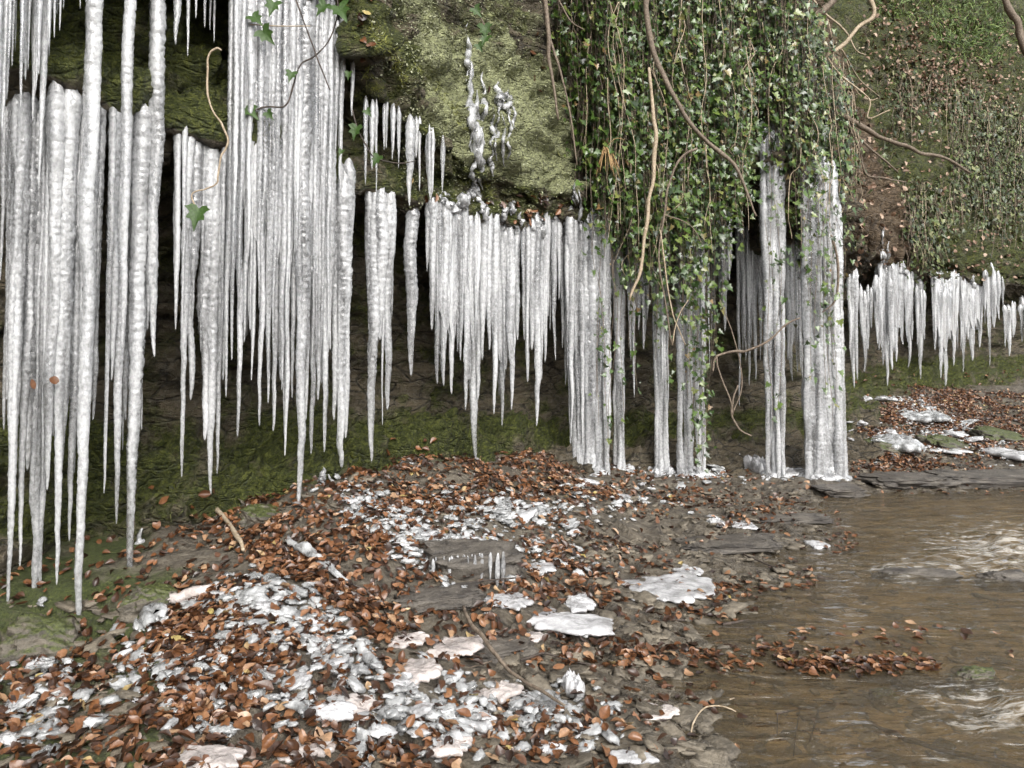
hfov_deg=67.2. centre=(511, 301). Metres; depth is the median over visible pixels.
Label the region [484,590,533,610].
ice slab
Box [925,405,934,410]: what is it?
ice chunk
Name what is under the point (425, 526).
ice chunk
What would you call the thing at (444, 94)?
yellow moss
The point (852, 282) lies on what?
ice curtain
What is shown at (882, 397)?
ice chunk
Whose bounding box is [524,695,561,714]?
ice slab
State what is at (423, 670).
ice slab
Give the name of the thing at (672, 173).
vine
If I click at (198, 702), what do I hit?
fallen leaves
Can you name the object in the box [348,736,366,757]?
ice chunk
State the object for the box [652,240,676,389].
ivy strand
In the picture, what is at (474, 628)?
fallen stick
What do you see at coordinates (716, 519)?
ice slab
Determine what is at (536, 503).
ice chunk
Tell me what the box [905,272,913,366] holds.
ice curtain
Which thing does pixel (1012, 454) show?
ice slab
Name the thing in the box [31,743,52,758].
ice chunk
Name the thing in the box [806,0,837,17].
bare branch
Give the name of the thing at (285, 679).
ice chunk
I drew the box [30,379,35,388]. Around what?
frozen leaf
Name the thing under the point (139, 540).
frozen trickle
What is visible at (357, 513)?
ice chunk
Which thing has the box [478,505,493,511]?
ice chunk
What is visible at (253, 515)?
mossy stone
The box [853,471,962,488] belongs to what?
shale slab
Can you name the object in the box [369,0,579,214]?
lichen
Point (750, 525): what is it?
ice slab
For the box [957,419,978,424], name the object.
ice chunk
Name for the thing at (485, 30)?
ivy sprig
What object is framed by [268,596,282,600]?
ice chunk
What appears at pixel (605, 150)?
straw tuft
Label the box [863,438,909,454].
mossy stone
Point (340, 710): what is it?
ice slab
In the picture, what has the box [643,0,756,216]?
vine
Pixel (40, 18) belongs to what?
ice curtain
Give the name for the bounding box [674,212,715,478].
ice column
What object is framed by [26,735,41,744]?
ice chunk
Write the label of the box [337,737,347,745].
ice chunk
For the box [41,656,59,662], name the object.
ice chunk
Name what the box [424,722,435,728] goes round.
ice chunk
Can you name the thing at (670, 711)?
ice slab
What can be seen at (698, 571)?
ice slab
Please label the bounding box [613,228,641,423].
ivy strand
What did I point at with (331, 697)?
ice chunk
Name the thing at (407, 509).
ice chunk
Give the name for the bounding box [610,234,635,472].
ice column
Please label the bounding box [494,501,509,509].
ice chunk
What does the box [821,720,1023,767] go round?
sunken stick
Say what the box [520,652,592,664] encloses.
fallen stick
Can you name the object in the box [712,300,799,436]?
bare branch
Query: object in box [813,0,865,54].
bare branch
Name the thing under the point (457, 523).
ice chunk
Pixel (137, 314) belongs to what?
ice curtain
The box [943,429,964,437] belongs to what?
ice chunk
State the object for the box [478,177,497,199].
yellow moss
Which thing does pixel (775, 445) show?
ice column
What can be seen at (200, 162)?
ice curtain
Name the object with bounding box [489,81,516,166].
frozen trickle
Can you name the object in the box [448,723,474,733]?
ice chunk
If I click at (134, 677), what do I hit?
ice chunk
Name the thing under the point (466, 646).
ice slab
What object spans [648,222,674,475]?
ice column
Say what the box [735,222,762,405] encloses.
ice curtain
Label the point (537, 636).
ice slab
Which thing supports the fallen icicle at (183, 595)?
on the ground
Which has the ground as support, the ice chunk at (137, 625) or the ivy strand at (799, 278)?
the ice chunk at (137, 625)
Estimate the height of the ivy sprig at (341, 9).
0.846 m
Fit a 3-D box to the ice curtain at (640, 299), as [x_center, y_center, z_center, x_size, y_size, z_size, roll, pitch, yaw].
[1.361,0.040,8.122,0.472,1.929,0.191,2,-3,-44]
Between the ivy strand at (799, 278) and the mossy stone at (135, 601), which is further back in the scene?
the ivy strand at (799, 278)
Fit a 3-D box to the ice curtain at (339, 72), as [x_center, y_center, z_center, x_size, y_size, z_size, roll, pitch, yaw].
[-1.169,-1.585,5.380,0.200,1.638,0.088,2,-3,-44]
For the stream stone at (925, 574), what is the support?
on the ground
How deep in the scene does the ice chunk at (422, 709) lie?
2.90 m
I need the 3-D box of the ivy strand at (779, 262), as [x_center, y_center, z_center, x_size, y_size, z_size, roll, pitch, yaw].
[2.768,-0.192,8.108,0.324,3.076,0.210,0,-3,0]
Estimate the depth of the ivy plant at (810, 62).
8.29 m
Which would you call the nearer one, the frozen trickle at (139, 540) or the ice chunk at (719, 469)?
the frozen trickle at (139, 540)
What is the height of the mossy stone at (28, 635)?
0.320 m
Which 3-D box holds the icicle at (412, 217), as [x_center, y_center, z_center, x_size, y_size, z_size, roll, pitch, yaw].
[-0.794,-0.099,6.071,0.136,1.378,0.096,1,-3,-21]
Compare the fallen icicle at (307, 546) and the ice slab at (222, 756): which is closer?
the ice slab at (222, 756)
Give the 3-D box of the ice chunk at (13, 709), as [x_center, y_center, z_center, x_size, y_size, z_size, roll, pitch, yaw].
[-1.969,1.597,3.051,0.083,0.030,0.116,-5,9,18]
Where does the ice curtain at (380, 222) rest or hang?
hanging from the rock cliff
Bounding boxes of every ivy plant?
[547,0,768,338]
[718,0,872,279]
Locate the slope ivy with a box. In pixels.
[848,14,1023,290]
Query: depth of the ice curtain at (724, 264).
8.86 m
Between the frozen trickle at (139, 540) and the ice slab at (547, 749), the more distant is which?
the frozen trickle at (139, 540)
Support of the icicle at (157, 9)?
hanging from the rock cliff
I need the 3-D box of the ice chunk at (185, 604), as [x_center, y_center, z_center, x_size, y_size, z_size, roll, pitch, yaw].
[-1.566,1.506,3.827,0.200,0.047,0.158,0,1,13]
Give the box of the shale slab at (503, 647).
[460,628,539,662]
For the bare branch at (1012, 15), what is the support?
attached to the rock cliff
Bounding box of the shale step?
[419,539,526,583]
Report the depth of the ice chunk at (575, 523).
5.49 m
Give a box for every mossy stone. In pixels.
[0,613,82,662]
[117,583,179,623]
[236,504,279,529]
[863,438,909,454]
[914,434,968,448]
[967,425,1023,442]
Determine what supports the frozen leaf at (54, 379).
attached to the ice curtain at (43, 302)
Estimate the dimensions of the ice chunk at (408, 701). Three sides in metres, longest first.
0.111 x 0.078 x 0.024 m
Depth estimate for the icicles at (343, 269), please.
5.40 m
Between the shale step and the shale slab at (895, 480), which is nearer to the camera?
the shale step
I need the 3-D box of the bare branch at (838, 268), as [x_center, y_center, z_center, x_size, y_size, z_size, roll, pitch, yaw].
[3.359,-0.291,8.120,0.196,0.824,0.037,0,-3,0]
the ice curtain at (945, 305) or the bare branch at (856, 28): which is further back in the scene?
the ice curtain at (945, 305)
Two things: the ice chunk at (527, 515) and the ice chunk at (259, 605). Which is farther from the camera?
the ice chunk at (527, 515)
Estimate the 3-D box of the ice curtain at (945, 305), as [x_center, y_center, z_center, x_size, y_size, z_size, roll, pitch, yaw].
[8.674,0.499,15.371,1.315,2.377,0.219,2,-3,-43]
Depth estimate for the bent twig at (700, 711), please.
3.17 m
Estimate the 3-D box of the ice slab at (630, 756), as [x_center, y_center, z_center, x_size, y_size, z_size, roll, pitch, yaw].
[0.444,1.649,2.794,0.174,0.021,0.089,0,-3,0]
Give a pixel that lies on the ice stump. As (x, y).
(755, 462)
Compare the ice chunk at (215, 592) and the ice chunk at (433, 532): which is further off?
the ice chunk at (433, 532)
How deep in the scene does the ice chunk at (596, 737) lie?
2.92 m
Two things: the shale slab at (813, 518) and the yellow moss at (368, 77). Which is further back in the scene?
the shale slab at (813, 518)
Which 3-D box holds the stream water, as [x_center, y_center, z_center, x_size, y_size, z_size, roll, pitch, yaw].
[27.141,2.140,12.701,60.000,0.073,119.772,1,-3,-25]
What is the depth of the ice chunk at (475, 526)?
5.01 m
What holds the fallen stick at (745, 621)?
on the ground
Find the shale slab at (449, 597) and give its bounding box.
[392,581,485,614]
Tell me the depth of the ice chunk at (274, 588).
3.78 m
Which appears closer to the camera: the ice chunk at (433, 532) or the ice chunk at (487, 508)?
the ice chunk at (433, 532)
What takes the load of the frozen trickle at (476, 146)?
attached to the rock cliff
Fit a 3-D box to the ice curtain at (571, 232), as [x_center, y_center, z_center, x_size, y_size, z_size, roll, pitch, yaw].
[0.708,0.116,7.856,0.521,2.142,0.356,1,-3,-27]
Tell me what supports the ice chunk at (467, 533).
on the ground
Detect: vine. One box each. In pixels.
[543,0,583,164]
[628,67,657,300]
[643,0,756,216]
[658,147,702,344]
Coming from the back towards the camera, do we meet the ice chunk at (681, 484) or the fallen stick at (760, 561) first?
the ice chunk at (681, 484)
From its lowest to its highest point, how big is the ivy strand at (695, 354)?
2.820 m
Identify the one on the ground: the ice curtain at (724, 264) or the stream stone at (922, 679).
the stream stone at (922, 679)
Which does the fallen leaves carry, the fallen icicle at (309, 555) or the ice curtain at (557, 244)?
the fallen icicle at (309, 555)
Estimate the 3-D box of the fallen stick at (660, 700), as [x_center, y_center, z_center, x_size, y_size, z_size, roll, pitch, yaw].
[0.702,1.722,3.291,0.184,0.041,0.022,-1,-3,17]
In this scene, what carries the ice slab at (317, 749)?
on the ground
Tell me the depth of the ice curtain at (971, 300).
16.17 m
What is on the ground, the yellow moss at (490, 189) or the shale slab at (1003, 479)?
the shale slab at (1003, 479)
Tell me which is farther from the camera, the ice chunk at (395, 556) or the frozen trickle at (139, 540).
the frozen trickle at (139, 540)
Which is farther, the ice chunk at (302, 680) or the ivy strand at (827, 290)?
the ivy strand at (827, 290)
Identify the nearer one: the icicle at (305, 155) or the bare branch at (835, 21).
the icicle at (305, 155)
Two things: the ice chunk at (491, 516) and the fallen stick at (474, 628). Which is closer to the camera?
the fallen stick at (474, 628)
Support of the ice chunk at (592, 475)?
on the ground
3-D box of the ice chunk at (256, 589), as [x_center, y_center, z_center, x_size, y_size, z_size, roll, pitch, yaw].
[-1.272,1.442,3.735,0.173,0.060,0.146,-13,18,-21]
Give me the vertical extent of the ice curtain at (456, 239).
2.467 m
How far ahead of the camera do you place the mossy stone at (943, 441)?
10.04 m
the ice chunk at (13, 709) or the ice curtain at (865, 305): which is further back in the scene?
the ice curtain at (865, 305)
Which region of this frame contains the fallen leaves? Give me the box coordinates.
[0,384,1023,767]
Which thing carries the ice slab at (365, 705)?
on the ground
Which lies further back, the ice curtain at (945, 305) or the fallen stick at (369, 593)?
the ice curtain at (945, 305)
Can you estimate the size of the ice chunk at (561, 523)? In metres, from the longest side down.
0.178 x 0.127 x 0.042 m
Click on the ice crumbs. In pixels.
(392, 708)
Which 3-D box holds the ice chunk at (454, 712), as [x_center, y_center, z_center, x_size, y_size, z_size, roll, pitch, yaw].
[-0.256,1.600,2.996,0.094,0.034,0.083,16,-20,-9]
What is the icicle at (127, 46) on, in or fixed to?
hanging from the rock cliff
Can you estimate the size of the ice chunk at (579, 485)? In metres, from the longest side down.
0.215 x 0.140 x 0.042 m
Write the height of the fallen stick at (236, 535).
0.094 m
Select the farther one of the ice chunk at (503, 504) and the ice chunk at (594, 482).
the ice chunk at (594, 482)
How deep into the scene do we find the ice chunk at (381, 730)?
2.75 m
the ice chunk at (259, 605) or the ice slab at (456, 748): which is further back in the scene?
the ice chunk at (259, 605)
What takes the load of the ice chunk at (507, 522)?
on the ground
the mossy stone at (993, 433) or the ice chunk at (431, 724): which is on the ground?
the mossy stone at (993, 433)
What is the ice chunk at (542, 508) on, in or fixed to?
on the ground
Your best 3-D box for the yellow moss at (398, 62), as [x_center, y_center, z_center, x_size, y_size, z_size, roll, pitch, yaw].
[-0.865,-1.769,5.527,0.231,0.344,0.690,0,-3,9]
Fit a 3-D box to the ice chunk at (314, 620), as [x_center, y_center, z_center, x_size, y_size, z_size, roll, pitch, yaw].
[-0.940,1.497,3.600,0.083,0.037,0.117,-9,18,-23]
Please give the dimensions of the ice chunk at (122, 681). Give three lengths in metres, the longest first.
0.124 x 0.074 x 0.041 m
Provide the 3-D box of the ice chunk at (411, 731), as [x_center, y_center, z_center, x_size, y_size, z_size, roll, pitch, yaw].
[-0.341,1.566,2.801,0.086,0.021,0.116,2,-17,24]
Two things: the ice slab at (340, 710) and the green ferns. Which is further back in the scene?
the green ferns
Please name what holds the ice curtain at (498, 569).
hanging from the shale step
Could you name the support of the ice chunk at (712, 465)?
on the ground
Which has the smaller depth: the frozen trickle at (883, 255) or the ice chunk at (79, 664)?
the ice chunk at (79, 664)
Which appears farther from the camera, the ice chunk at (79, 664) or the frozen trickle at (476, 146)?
the frozen trickle at (476, 146)
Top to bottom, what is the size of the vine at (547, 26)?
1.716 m
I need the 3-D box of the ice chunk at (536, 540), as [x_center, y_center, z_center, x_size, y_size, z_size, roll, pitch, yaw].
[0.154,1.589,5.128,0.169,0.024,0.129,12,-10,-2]
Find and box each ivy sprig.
[184,47,228,230]
[245,0,349,119]
[246,0,309,44]
[295,0,351,89]
[338,107,415,165]
[469,3,491,52]
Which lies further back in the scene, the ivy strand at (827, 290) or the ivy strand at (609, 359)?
the ivy strand at (827, 290)
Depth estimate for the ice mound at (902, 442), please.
9.59 m
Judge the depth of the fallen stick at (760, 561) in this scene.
5.36 m
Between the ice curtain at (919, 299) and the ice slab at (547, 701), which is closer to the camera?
the ice slab at (547, 701)
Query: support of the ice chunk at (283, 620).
on the ground
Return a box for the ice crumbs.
[0,394,1022,767]
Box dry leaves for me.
[853,0,1023,281]
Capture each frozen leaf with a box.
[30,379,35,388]
[49,376,58,383]
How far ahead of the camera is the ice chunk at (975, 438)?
10.13 m
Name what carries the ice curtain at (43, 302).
hanging from the rock cliff
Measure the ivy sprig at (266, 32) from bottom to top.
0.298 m
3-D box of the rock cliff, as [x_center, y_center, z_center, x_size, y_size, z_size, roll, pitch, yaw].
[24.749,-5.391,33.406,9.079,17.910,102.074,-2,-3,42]
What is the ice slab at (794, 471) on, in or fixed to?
on the ground
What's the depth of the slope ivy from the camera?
17.55 m
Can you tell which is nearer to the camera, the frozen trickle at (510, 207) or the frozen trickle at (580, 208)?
the frozen trickle at (510, 207)
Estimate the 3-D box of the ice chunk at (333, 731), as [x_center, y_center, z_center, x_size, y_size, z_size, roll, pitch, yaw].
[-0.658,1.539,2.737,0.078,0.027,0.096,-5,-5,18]
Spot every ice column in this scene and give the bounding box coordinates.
[565,205,613,474]
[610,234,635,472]
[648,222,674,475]
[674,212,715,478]
[758,122,791,480]
[797,155,852,481]
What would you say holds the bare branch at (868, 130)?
attached to the rock cliff
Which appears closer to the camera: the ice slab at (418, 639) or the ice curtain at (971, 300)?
the ice slab at (418, 639)
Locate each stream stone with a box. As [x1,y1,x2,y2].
[868,687,899,705]
[871,568,963,585]
[890,670,937,694]
[945,665,1003,698]
[974,569,1023,593]
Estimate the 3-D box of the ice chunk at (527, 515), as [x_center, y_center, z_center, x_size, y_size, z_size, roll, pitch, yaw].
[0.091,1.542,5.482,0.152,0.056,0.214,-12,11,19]
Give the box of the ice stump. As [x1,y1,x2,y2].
[739,453,765,473]
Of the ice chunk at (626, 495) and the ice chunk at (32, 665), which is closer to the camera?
the ice chunk at (32, 665)
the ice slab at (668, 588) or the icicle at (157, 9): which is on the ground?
the ice slab at (668, 588)
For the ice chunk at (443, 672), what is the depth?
3.34 m
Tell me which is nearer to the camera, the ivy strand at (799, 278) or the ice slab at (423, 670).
the ice slab at (423, 670)
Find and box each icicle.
[74,0,103,614]
[119,0,136,349]
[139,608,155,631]
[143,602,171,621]
[147,0,166,356]
[168,584,222,603]
[285,535,347,580]
[295,0,314,501]
[295,544,338,578]
[353,640,385,674]
[403,208,419,375]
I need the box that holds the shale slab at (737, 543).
[673,532,783,555]
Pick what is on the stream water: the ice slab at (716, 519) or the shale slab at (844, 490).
the shale slab at (844, 490)
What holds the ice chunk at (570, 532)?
on the ground
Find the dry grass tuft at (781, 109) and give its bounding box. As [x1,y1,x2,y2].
[765,94,811,132]
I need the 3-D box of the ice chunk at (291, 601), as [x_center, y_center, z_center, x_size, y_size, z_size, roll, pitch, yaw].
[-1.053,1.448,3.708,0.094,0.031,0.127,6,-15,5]
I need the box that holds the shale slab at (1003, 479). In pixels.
[917,469,1023,489]
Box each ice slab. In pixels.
[175,744,246,767]
[277,735,335,763]
[300,700,356,721]
[344,693,377,720]
[388,631,429,648]
[392,658,442,684]
[426,635,483,659]
[430,736,472,758]
[456,704,496,733]
[478,680,523,704]
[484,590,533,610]
[523,562,556,573]
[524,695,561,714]
[527,606,614,636]
[527,631,549,642]
[537,741,567,755]
[559,593,595,613]
[560,668,584,698]
[609,749,659,764]
[615,572,715,603]
[647,702,679,719]
[672,564,703,575]
[706,514,724,526]
[731,520,757,529]
[785,467,804,475]
[803,540,830,549]
[930,448,973,453]
[981,446,1023,460]
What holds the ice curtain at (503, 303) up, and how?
hanging from the rock cliff
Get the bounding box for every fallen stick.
[215,507,244,551]
[353,583,399,633]
[456,576,529,584]
[462,605,564,705]
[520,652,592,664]
[622,619,691,628]
[654,697,670,704]
[722,619,804,625]
[742,553,784,571]
[817,575,845,582]
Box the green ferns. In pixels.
[870,0,1023,67]
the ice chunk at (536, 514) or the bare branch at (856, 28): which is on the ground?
the ice chunk at (536, 514)
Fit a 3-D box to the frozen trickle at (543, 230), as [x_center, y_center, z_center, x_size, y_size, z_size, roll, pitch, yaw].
[0.345,-0.691,7.575,0.304,0.228,0.797,0,-3,3]
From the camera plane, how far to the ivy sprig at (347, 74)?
4.77 m
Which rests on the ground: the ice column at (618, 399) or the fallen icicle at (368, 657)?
the fallen icicle at (368, 657)
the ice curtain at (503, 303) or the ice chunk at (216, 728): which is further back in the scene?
the ice curtain at (503, 303)
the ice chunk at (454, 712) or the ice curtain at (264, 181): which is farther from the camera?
the ice curtain at (264, 181)
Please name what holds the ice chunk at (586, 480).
on the ground
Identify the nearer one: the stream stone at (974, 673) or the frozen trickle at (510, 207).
the stream stone at (974, 673)
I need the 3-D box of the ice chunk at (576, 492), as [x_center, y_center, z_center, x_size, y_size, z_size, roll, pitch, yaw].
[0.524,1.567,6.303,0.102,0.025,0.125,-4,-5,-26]
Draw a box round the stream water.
[657,488,1023,767]
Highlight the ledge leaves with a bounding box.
[148,0,1018,530]
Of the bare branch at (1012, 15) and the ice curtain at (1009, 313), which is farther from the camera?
the ice curtain at (1009, 313)
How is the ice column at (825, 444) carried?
attached to the rock cliff
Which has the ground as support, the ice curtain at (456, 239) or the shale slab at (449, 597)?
the shale slab at (449, 597)
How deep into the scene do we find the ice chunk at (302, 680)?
3.01 m
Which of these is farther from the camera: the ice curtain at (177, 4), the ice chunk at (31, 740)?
the ice curtain at (177, 4)
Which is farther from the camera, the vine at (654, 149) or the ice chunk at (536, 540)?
the vine at (654, 149)
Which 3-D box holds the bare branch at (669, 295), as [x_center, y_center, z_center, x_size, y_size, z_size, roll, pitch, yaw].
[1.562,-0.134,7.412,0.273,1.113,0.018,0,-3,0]
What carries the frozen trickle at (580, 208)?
attached to the rock cliff
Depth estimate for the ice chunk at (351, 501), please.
4.94 m
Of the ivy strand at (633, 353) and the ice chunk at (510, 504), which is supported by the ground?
the ice chunk at (510, 504)
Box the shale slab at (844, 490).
[810,483,870,497]
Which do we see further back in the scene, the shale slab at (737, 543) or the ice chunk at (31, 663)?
the shale slab at (737, 543)
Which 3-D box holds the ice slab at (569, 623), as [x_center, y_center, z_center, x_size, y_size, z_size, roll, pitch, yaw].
[0.284,1.665,4.029,0.560,0.034,0.312,-1,-3,20]
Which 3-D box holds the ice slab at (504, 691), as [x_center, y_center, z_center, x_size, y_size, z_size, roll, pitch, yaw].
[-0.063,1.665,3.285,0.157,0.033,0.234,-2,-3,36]
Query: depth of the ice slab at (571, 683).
3.35 m
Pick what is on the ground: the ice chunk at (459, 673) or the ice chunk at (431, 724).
the ice chunk at (459, 673)
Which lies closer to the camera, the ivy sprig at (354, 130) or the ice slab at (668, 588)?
the ice slab at (668, 588)
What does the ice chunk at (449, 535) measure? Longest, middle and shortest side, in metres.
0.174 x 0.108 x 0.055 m
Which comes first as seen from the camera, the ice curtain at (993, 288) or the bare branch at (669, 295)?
the bare branch at (669, 295)
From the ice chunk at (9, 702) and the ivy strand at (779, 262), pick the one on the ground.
the ice chunk at (9, 702)
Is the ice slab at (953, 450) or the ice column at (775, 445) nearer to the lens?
the ice column at (775, 445)
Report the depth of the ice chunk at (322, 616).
3.63 m
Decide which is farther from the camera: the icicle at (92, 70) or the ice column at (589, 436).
the ice column at (589, 436)
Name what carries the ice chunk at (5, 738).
on the ground
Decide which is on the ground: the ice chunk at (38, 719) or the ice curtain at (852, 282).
the ice chunk at (38, 719)
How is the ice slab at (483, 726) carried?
on the ground
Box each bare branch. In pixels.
[660,230,687,344]
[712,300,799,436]
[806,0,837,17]
[807,0,889,118]
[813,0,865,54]
[822,100,970,181]
[822,235,839,312]
[841,49,879,96]
[846,61,877,100]
[1002,0,1023,55]
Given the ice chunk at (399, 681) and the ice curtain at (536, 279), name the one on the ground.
the ice chunk at (399, 681)
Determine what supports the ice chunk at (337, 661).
on the ground
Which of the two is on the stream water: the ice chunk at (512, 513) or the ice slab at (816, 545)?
the ice slab at (816, 545)
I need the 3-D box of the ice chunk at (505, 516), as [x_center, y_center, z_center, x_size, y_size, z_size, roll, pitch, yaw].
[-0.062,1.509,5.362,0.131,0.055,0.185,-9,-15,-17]
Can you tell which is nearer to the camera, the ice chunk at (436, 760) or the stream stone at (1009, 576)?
the ice chunk at (436, 760)
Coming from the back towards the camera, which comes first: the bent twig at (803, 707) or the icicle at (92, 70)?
the icicle at (92, 70)
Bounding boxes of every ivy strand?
[587,202,623,445]
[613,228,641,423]
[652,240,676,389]
[673,199,732,473]
[758,138,789,422]
[792,205,800,327]
[799,180,854,414]
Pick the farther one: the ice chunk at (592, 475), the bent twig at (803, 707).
the ice chunk at (592, 475)
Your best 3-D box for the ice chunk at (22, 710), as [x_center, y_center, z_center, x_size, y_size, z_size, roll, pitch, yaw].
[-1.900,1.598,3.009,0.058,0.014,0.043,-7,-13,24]
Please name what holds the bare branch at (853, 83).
attached to the rock cliff
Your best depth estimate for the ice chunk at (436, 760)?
2.72 m
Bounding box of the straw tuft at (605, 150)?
[596,138,623,180]
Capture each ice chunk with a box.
[0,733,16,745]
[3,693,25,707]
[5,696,22,713]
[17,708,26,712]
[17,714,43,732]
[23,657,43,668]
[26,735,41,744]
[28,662,60,672]
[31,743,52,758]
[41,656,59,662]
[60,663,82,671]
[109,674,130,690]
[127,670,141,682]
[132,618,143,631]
[178,672,208,685]
[180,597,208,610]
[208,722,233,734]
[210,590,228,594]
[231,585,268,606]
[253,601,270,609]
[267,609,284,616]
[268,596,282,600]
[269,585,288,591]
[275,615,290,622]
[281,676,290,687]
[284,598,301,604]
[287,671,312,690]
[305,634,322,642]
[306,617,320,623]
[318,614,326,621]
[326,656,347,668]
[326,694,336,700]
[328,728,337,741]
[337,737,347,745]
[343,498,358,503]
[348,510,371,518]
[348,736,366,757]
[366,723,398,743]
[390,554,402,558]
[390,679,410,692]
[397,506,411,513]
[403,693,413,704]
[405,728,432,737]
[406,702,434,718]
[420,523,431,529]
[421,531,429,535]
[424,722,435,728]
[426,529,438,535]
[434,757,449,762]
[441,670,447,675]
[441,709,456,718]
[442,533,452,537]
[444,669,463,683]
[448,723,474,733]
[451,522,462,527]
[455,703,476,716]
[459,529,476,538]
[465,520,483,529]
[471,712,492,729]
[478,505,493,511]
[483,512,495,518]
[489,509,509,514]
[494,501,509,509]
[495,513,512,521]
[498,520,513,524]
[500,499,513,509]
[509,511,517,518]
[518,508,536,523]
[525,507,539,516]
[526,537,545,542]
[530,502,543,504]
[531,504,547,515]
[558,521,571,526]
[559,518,579,529]
[566,529,580,536]
[570,482,584,488]
[572,491,581,494]
[579,477,591,482]
[584,735,598,741]
[587,478,599,485]
[588,472,601,476]
[617,494,630,497]
[675,481,685,489]
[706,464,720,466]
[712,467,723,472]
[857,420,867,426]
[863,395,872,401]
[875,395,888,400]
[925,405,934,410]
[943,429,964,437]
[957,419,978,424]
[963,436,983,441]
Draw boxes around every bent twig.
[690,698,743,731]
[775,705,818,755]
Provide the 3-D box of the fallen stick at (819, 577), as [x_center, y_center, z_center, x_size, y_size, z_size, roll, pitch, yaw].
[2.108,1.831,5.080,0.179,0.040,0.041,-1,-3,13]
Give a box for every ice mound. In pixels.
[872,433,924,452]
[896,410,951,422]
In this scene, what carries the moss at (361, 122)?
attached to the rock cliff
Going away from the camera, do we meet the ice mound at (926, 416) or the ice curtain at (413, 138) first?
the ice curtain at (413, 138)
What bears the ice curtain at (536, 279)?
hanging from the rock cliff
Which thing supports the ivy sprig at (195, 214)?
attached to the rock cliff
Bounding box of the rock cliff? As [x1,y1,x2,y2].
[0,0,1023,576]
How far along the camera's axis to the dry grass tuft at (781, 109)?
8.39 m
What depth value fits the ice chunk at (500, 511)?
5.38 m
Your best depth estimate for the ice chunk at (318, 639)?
3.41 m
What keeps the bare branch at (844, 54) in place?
attached to the rock cliff
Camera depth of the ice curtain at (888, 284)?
13.28 m
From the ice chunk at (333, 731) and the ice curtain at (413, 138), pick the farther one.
the ice curtain at (413, 138)
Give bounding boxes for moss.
[53,0,1023,540]
[358,65,384,95]
[364,19,411,89]
[411,56,467,138]
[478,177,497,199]
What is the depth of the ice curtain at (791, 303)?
8.96 m
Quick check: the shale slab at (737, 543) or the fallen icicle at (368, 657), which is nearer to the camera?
the fallen icicle at (368, 657)
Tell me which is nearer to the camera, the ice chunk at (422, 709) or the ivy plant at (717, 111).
the ice chunk at (422, 709)
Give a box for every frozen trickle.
[133,528,144,544]
[318,457,416,484]
[464,23,494,201]
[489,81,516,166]
[500,200,531,233]
[531,218,546,239]
[571,172,583,223]
[879,226,893,269]
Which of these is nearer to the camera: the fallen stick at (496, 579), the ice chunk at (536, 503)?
the fallen stick at (496, 579)
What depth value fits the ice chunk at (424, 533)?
4.64 m
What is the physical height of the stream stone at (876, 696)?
0.076 m
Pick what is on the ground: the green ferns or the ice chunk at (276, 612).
the ice chunk at (276, 612)
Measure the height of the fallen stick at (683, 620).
0.052 m
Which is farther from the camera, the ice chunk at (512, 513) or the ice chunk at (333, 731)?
the ice chunk at (512, 513)
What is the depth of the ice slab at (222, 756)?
2.48 m
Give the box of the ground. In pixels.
[0,379,1023,767]
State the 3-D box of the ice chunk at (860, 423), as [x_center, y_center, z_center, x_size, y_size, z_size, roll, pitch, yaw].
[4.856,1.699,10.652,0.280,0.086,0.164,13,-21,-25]
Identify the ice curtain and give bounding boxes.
[0,0,80,189]
[0,80,106,600]
[103,103,151,566]
[173,0,215,56]
[173,126,226,492]
[224,0,337,454]
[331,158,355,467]
[334,15,354,189]
[363,96,445,205]
[364,187,396,461]
[425,183,489,457]
[431,551,505,586]
[486,209,519,424]
[520,212,550,425]
[550,216,564,359]
[564,205,578,418]
[625,223,651,396]
[706,186,732,362]
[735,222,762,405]
[784,239,802,380]
[846,268,858,386]
[858,283,872,371]
[871,261,908,385]
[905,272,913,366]
[913,279,925,378]
[930,268,959,385]
[959,275,985,369]
[982,262,1004,364]
[1002,296,1023,355]
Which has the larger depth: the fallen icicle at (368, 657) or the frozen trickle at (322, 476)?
the frozen trickle at (322, 476)
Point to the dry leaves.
(925, 78)
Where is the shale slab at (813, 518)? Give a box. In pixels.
[757,513,833,523]
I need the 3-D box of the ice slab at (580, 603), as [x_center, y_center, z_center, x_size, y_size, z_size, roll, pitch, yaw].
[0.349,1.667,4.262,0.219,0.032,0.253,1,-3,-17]
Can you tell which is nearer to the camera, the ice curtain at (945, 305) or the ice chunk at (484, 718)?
the ice chunk at (484, 718)

